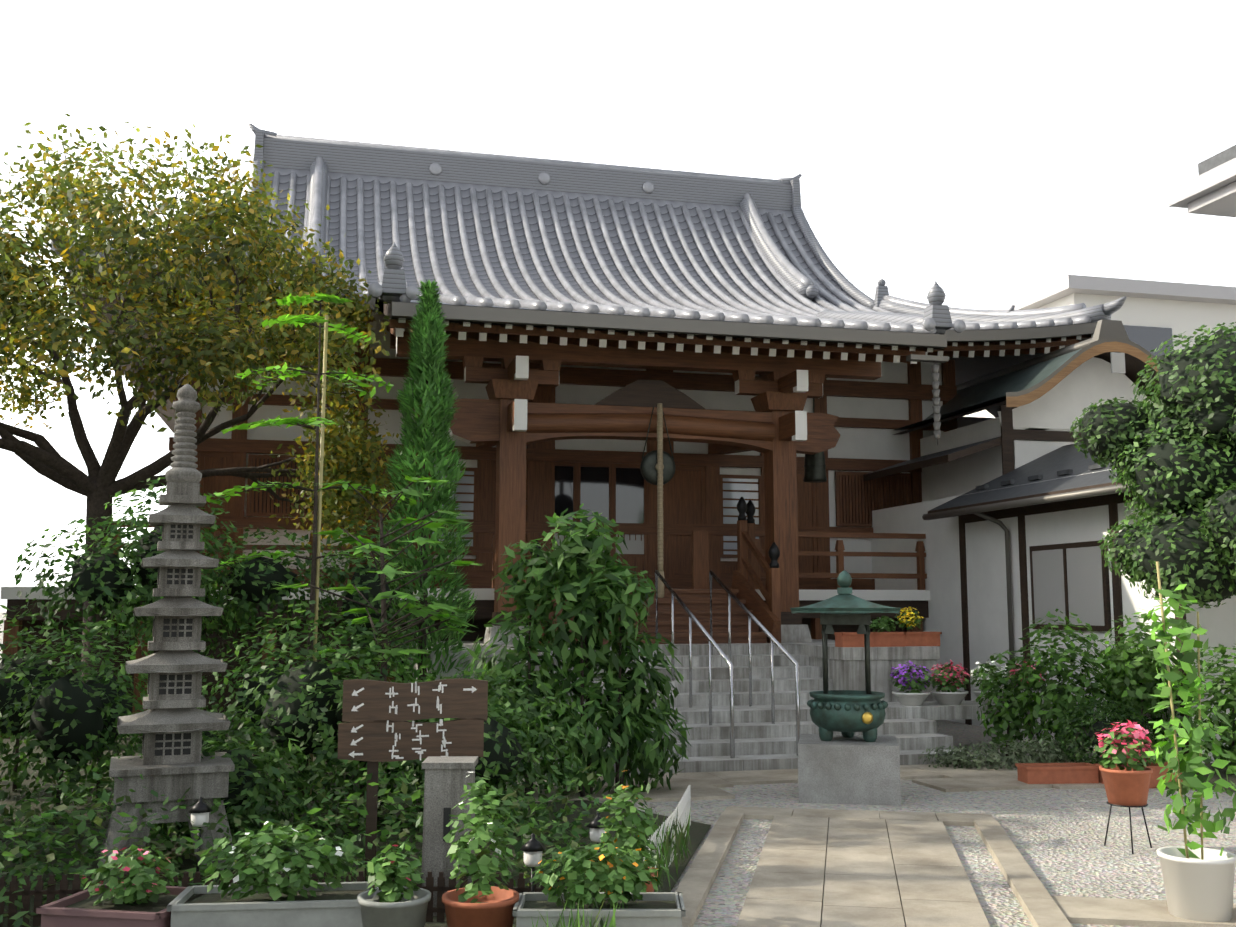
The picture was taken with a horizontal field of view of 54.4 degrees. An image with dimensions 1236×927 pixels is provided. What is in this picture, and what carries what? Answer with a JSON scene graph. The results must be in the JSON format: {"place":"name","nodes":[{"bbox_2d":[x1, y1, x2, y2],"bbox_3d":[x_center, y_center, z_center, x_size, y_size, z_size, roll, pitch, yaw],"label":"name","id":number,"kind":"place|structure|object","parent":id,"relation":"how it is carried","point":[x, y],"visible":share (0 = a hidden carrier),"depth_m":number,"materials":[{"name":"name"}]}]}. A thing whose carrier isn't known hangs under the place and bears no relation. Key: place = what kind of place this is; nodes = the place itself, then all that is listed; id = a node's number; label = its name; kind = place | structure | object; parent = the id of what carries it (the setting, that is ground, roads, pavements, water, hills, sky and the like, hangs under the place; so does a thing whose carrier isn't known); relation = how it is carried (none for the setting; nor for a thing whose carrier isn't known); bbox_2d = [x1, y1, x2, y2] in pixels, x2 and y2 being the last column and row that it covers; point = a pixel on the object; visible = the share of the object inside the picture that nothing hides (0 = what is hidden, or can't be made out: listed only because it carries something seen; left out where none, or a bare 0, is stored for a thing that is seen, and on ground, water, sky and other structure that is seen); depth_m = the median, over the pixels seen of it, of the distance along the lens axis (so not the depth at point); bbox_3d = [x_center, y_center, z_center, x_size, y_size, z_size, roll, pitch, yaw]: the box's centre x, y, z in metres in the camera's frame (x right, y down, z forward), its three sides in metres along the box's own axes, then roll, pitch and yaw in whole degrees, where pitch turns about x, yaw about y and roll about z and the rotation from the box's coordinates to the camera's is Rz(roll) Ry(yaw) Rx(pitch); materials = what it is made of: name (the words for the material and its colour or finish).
{"place":"outdoors","nodes":[
{"label":"outdoors","id":0,"kind":"place"},
{"bbox_2d":[0,612,1235,926],"bbox_3d":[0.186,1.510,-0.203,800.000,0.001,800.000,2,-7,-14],"label":"ground","id":1,"kind":"structure","parent":0,"point":[1056,836],"depth_m":8.02,"materials":[{"name":"grey gravel"}]},
{"bbox_2d":[0,304,956,738],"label":"hall","id":2,"kind":"structure","parent":1,"relation":"on","point":[704,490],"depth_m":17.64,"materials":[{"name":"brown wood"}]},
{"bbox_2d":[71,256,1096,363],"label":"eave rafters","id":3,"kind":"object","parent":2,"relation":"attached to","point":[986,343],"visible":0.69,"depth_m":14.22,"materials":[{"name":"brown wood"}]},
{"bbox_2d":[46,123,1126,432],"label":"temple roof","id":4,"kind":"structure","parent":2,"relation":"on","point":[484,229],"depth_m":21.77,"materials":[{"name":"tile"}]},
{"bbox_2d":[906,354,948,444],"bbox_3d":[3.739,-0.760,14.460,0.500,1.080,0.120,2,-7,-14],"label":"rain chain","id":5,"kind":"object","parent":4,"relation":"hanging from","point":[935,383],"visible":1,"depth_m":14.46,"materials":[{"name":"silver metal"}]},
{"bbox_2d":[407,639,1087,777],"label":"stone steps","id":6,"kind":"structure","parent":1,"relation":"on","point":[762,742],"depth_m":12.74,"materials":[{"name":"grey stone"}]},
{"bbox_2d":[113,497,926,644],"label":"wood stairs railings","id":7,"kind":"object","parent":6,"relation":"on","point":[748,575],"visible":0.56,"depth_m":15.39,"materials":[{"name":"brown wood"}]},
{"bbox_2d":[390,331,881,644],"bbox_3d":[0.169,0.299,15.952,6.312,4.070,3.450,2,-7,-14],"label":"entrance porch","id":8,"kind":"object","parent":6,"relation":"on","point":[779,427],"visible":0.79,"depth_m":15.00,"materials":[{"name":"brown wood"}]},
{"bbox_2d":[640,403,675,597],"bbox_3d":[0.499,0.449,14.674,0.440,2.370,0.225,2,-7,-14],"label":"gong and rope","id":9,"kind":"object","parent":8,"relation":"attached to","point":[657,467],"visible":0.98,"depth_m":14.66,"materials":[{"name":"brown metal"}]},
{"bbox_2d":[803,398,826,482],"bbox_3d":[2.689,-0.440,16.474,0.320,1.380,0.320,2,-7,-14],"label":"hanging bell","id":10,"kind":"object","parent":8,"relation":"hanging from","point":[814,468],"visible":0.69,"depth_m":16.30,"materials":[{"name":"brown metal"}]},
{"bbox_2d":[655,570,799,757],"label":"stair handrails","id":11,"kind":"object","parent":6,"relation":"on","point":[712,642],"visible":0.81,"depth_m":12.47,"materials":[{"name":"silver metal"}]},
{"bbox_2d":[834,632,874,646],"bbox_3d":[2.629,1.960,13.371,0.400,0.160,0.230,2,-7,-14],"label":"planter box","id":12,"kind":"object","parent":6,"relation":"on","point":[848,639],"visible":0.69,"depth_m":13.27,"materials":[{"name":"ceramic"}]},
{"bbox_2d":[869,616,905,646],"bbox_3d":[2.985,1.885,13.521,0.440,0.345,0.230,2,-7,-14],"label":"flower planter","id":13,"kind":"object","parent":6,"relation":"on","point":[881,638],"visible":0.96,"depth_m":13.44,"materials":[{"name":"ceramic"}]},
{"bbox_2d":[887,660,931,705],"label":"potted flowers","id":14,"kind":"object","parent":6,"relation":"on","point":[913,696],"visible":1,"depth_m":12.75,"materials":[{"name":"white"}]},
{"bbox_2d":[895,607,941,645],"bbox_3d":[3.362,1.851,13.669,0.580,0.447,0.235,2,-7,-14],"label":"flower planter","id":15,"kind":"object","parent":6,"relation":"on","point":[908,621],"visible":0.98,"depth_m":13.60,"materials":[{"name":"ceramic"}]},
{"bbox_2d":[930,660,969,704],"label":"potted flowers","id":16,"kind":"object","parent":6,"relation":"on","point":[945,695],"visible":1,"depth_m":12.87,"materials":[{"name":"white"}]},
{"bbox_2d":[790,571,900,805],"bbox_3d":[1.869,1.788,9.819,0.860,1.820,0.860,-1,-7,11],"label":"incense burner","id":17,"kind":"object","parent":1,"relation":"on","point":[847,766],"visible":1,"depth_m":9.49,"materials":[{"name":"metal"}]},
{"bbox_2d":[863,319,1235,762],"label":"annex wing","id":18,"kind":"structure","parent":1,"relation":"on","point":[1016,512],"depth_m":15.70,"materials":[{"name":"white paint"}]},
{"bbox_2d":[962,145,1235,417],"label":"background buildings","id":19,"kind":"structure","parent":1,"relation":"on","point":[1151,315],"depth_m":44.71,"materials":[{"name":"plaster"},{"name":"concrete"}]},
{"bbox_2d":[1104,801,1151,853],"bbox_3d":[3.257,2.301,7.626,0.291,0.284,0.289,2,-7,-14],"label":"plant stand","id":20,"kind":"object","parent":1,"relation":"on","point":[1111,805],"visible":0.67,"depth_m":7.64,"materials":[{"name":"black metal"}]},
{"bbox_2d":[1093,720,1156,805],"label":"potted flowers","id":21,"kind":"object","parent":20,"relation":"on","point":[1126,779],"visible":0.98,"depth_m":7.57,"materials":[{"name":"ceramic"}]},
{"bbox_2d":[0,730,1235,926],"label":"garden soil","id":22,"kind":"structure","parent":0,"point":[697,832],"depth_m":8.25,"materials":[{"name":"brown soil"}]},
{"bbox_2d":[36,844,204,926],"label":"purple planter","id":23,"kind":"object","parent":22,"relation":"on","point":[142,898],"visible":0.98,"depth_m":5.24,"materials":[{"name":"red"}]},
{"bbox_2d":[98,384,236,878],"bbox_3d":[-2.658,0.955,7.247,0.764,2.915,0.764,3,-7,-22],"label":"stone pagoda","id":24,"kind":"object","parent":22,"relation":"on","point":[172,723],"visible":0.96,"depth_m":7.06,"materials":[{"name":"grey stone"}]},
{"bbox_2d":[187,797,212,871],"bbox_3d":[-2.199,2.018,6.301,0.120,0.530,0.120,5,-8,-36],"label":"garden light","id":25,"kind":"object","parent":22,"relation":"on","point":[200,810],"visible":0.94,"depth_m":6.29,"materials":[{"name":"black metal"}]},
{"bbox_2d":[0,113,402,745],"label":"tree","id":26,"kind":"object","parent":22,"relation":"on","point":[350,455],"visible":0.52,"depth_m":13.02,"materials":[{"name":"green plant"}]},
{"bbox_2d":[0,140,312,433],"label":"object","id":27,"kind":"object","parent":26,"relation":"attached to","point":[19,281],"visible":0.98,"depth_m":11.11,"materials":[{"name":"green plant"}]},
{"bbox_2d":[14,477,429,777],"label":"shrubs","id":28,"kind":"object","parent":22,"relation":"on","point":[106,578],"visible":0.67,"depth_m":10.71,"materials":[{"name":"green plant"}]},
{"bbox_2d":[167,821,380,926],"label":"grey planter","id":29,"kind":"object","parent":22,"relation":"on","point":[299,897],"visible":1,"depth_m":5.23,"materials":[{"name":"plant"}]},
{"bbox_2d":[0,600,592,844],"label":"garden bushes","id":30,"kind":"object","parent":22,"relation":"on","point":[294,712],"visible":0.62,"depth_m":8.36,"materials":[{"name":"green plant"}]},
{"bbox_2d":[203,291,416,796],"bbox_3d":[-2.435,0.633,9.512,1.662,4.043,1.269,2,-7,-14],"label":"sapling with stake","id":31,"kind":"object","parent":22,"relation":"on","point":[300,320],"visible":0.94,"depth_m":9.66,"materials":[{"name":"green plant"}]},
{"bbox_2d":[0,747,652,926],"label":"shrubs","id":32,"kind":"object","parent":22,"relation":"on","point":[525,831],"visible":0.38,"depth_m":6.88,"materials":[{"name":"green plant"}]},
{"bbox_2d":[0,785,690,926],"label":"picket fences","id":33,"kind":"object","parent":22,"relation":"on","point":[440,888],"visible":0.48,"depth_m":5.80,"materials":[{"name":"brown wood"}]},
{"bbox_2d":[273,475,485,820],"bbox_3d":[-1.658,1.334,8.648,1.372,2.448,1.414,-2,-7,19],"label":"small tree","id":34,"kind":"object","parent":22,"relation":"on","point":[423,611],"visible":0.85,"depth_m":8.68,"materials":[{"name":"green plant"}]},
{"bbox_2d":[357,843,430,926],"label":"potted plant","id":35,"kind":"object","parent":22,"relation":"on","point":[399,905],"visible":1,"depth_m":5.16,"materials":[{"name":"plant"}]},
{"bbox_2d":[337,678,487,881],"bbox_3d":[-1.149,1.771,6.719,0.820,1.120,0.115,1,-7,-10],"label":"direction sign","id":36,"kind":"object","parent":22,"relation":"on","point":[375,727],"visible":0.98,"depth_m":6.70,"materials":[{"name":"brown wood"}]},
{"bbox_2d":[364,279,484,721],"bbox_3d":[-1.962,0.512,12.235,1.371,4.926,1.326,2,-7,-14],"label":"conifer tree","id":37,"kind":"object","parent":22,"relation":"on","point":[428,388],"visible":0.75,"depth_m":12.15,"materials":[{"name":"green plant"}]},
{"bbox_2d":[421,756,477,915],"bbox_3d":[-0.853,1.881,6.082,0.260,0.750,0.260,0,-7,-2],"label":"stone post","id":38,"kind":"object","parent":22,"relation":"on","point":[446,779],"visible":0.71,"depth_m":5.98,"materials":[{"name":"grey stone"}]},
{"bbox_2d":[442,772,518,926],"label":"terracotta pot","id":39,"kind":"object","parent":22,"relation":"on","point":[482,903],"visible":1,"depth_m":5.22,"materials":[{"name":"ceramic"}]},
{"bbox_2d":[520,833,545,891],"bbox_3d":[-0.406,1.989,5.714,0.120,0.450,0.120,5,-8,-36],"label":"garden light","id":40,"kind":"object","parent":22,"relation":"on","point":[532,848],"visible":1,"depth_m":5.70,"materials":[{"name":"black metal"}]},
{"bbox_2d":[466,503,691,796],"bbox_3d":[-0.329,1.531,9.808,1.980,2.404,1.170,2,-7,-14],"label":"broadleaf shrub","id":41,"kind":"object","parent":22,"relation":"on","point":[624,718],"visible":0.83,"depth_m":9.68,"materials":[{"name":"green plant"}]},
{"bbox_2d":[586,811,608,861],"bbox_3d":[-0.101,2.025,6.148,0.120,0.480,0.120,5,-8,-36],"label":"garden light","id":42,"kind":"object","parent":22,"relation":"on","point":[596,830],"visible":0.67,"depth_m":6.13,"materials":[{"name":"black metal"}]},
{"bbox_2d":[513,843,685,926],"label":"grey planter","id":43,"kind":"object","parent":22,"relation":"on","point":[658,909],"visible":1,"depth_m":5.18,"materials":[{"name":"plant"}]},
{"bbox_2d":[513,801,691,926],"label":"grass tufts","id":44,"kind":"object","parent":22,"relation":"on","point":[666,850],"visible":0.27,"depth_m":6.47,"materials":[{"name":"green plant"}]},
{"bbox_2d":[597,770,658,891],"bbox_3d":[0.045,1.853,5.787,0.310,0.737,0.314,2,-7,-14],"label":"potted plant","id":45,"kind":"object","parent":22,"relation":"on","point":[624,842],"visible":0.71,"depth_m":5.76,"materials":[{"name":"plant"}]},
{"bbox_2d":[918,736,1092,769],"bbox_3d":[3.714,2.773,11.396,1.731,0.344,0.770,2,-7,-14],"label":"groundcover","id":46,"kind":"object","parent":22,"relation":"on","point":[1057,754],"visible":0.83,"depth_m":11.31,"materials":[{"name":"green plant"}]},
{"bbox_2d":[1056,699,1154,763],"bbox_3d":[4.556,2.550,11.239,0.868,0.706,0.858,2,-7,-14],"label":"round bush","id":47,"kind":"object","parent":22,"relation":"on","point":[1097,727],"visible":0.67,"depth_m":11.15,"materials":[{"name":"green plant"}]},
{"bbox_2d":[976,609,1235,774],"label":"shrubs","id":48,"kind":"object","parent":22,"relation":"on","point":[1061,698],"visible":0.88,"depth_m":11.80,"materials":[{"name":"green plant"}]},
{"bbox_2d":[1070,640,1167,704],"bbox_3d":[5.237,2.179,12.281,1.401,0.782,1.414,2,-7,-14],"label":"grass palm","id":49,"kind":"object","parent":48,"relation":"on","point":[1094,673],"visible":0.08,"depth_m":12.21,"materials":[{"name":"green plant"}]},
{"bbox_2d":[1093,756,1182,788],"bbox_3d":[4.481,2.593,10.282,0.730,0.332,0.270,1,-7,-8],"label":"planter box","id":50,"kind":"object","parent":22,"relation":"on","point":[1156,768],"visible":0.17,"depth_m":10.18,"materials":[{"name":"ceramic"}]},
{"bbox_2d":[1069,322,1235,609],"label":"clipped tree","id":51,"kind":"object","parent":22,"relation":"on","point":[1171,453],"visible":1,"depth_m":9.95,"materials":[{"name":"green plant"}]},
{"bbox_2d":[0,0,1235,611],"label":"sky","id":52,"kind":"structure","parent":0,"point":[994,153],"materials":[{"name":"white"}]},
{"bbox_2d":[505,759,1235,926],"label":"path paving","id":53,"kind":"structure","parent":0,"point":[860,887],"depth_m":6.94,"materials":[{"name":"beige stone"}]},
{"bbox_2d":[1015,763,1098,783],"bbox_3d":[3.790,2.683,10.359,0.650,0.170,0.250,0,-7,-4],"label":"planter box","id":54,"kind":"object","parent":53,"relation":"on","point":[1053,773],"visible":0.79,"depth_m":10.25,"materials":[{"name":"ceramic"}]},
{"bbox_2d":[969,661,1010,703],"bbox_3d":[4.054,2.376,13.092,0.465,0.468,0.432,2,-7,-14],"label":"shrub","id":55,"kind":"object","parent":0,"point":[978,677],"visible":0.33,"depth_m":13.02,"materials":[{"name":"white"}]},
{"bbox_2d":[1006,661,1047,701],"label":"flowers","id":56,"kind":"object","parent":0,"point":[1038,679],"visible":0.19,"depth_m":13.13,"materials":[{"name":"green"}]},
{"bbox_2d":[1138,561,1235,921],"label":"potted plant","id":57,"kind":"object","parent":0,"point":[1198,879],"visible":1,"depth_m":5.90,"materials":[{"name":"green plant"}]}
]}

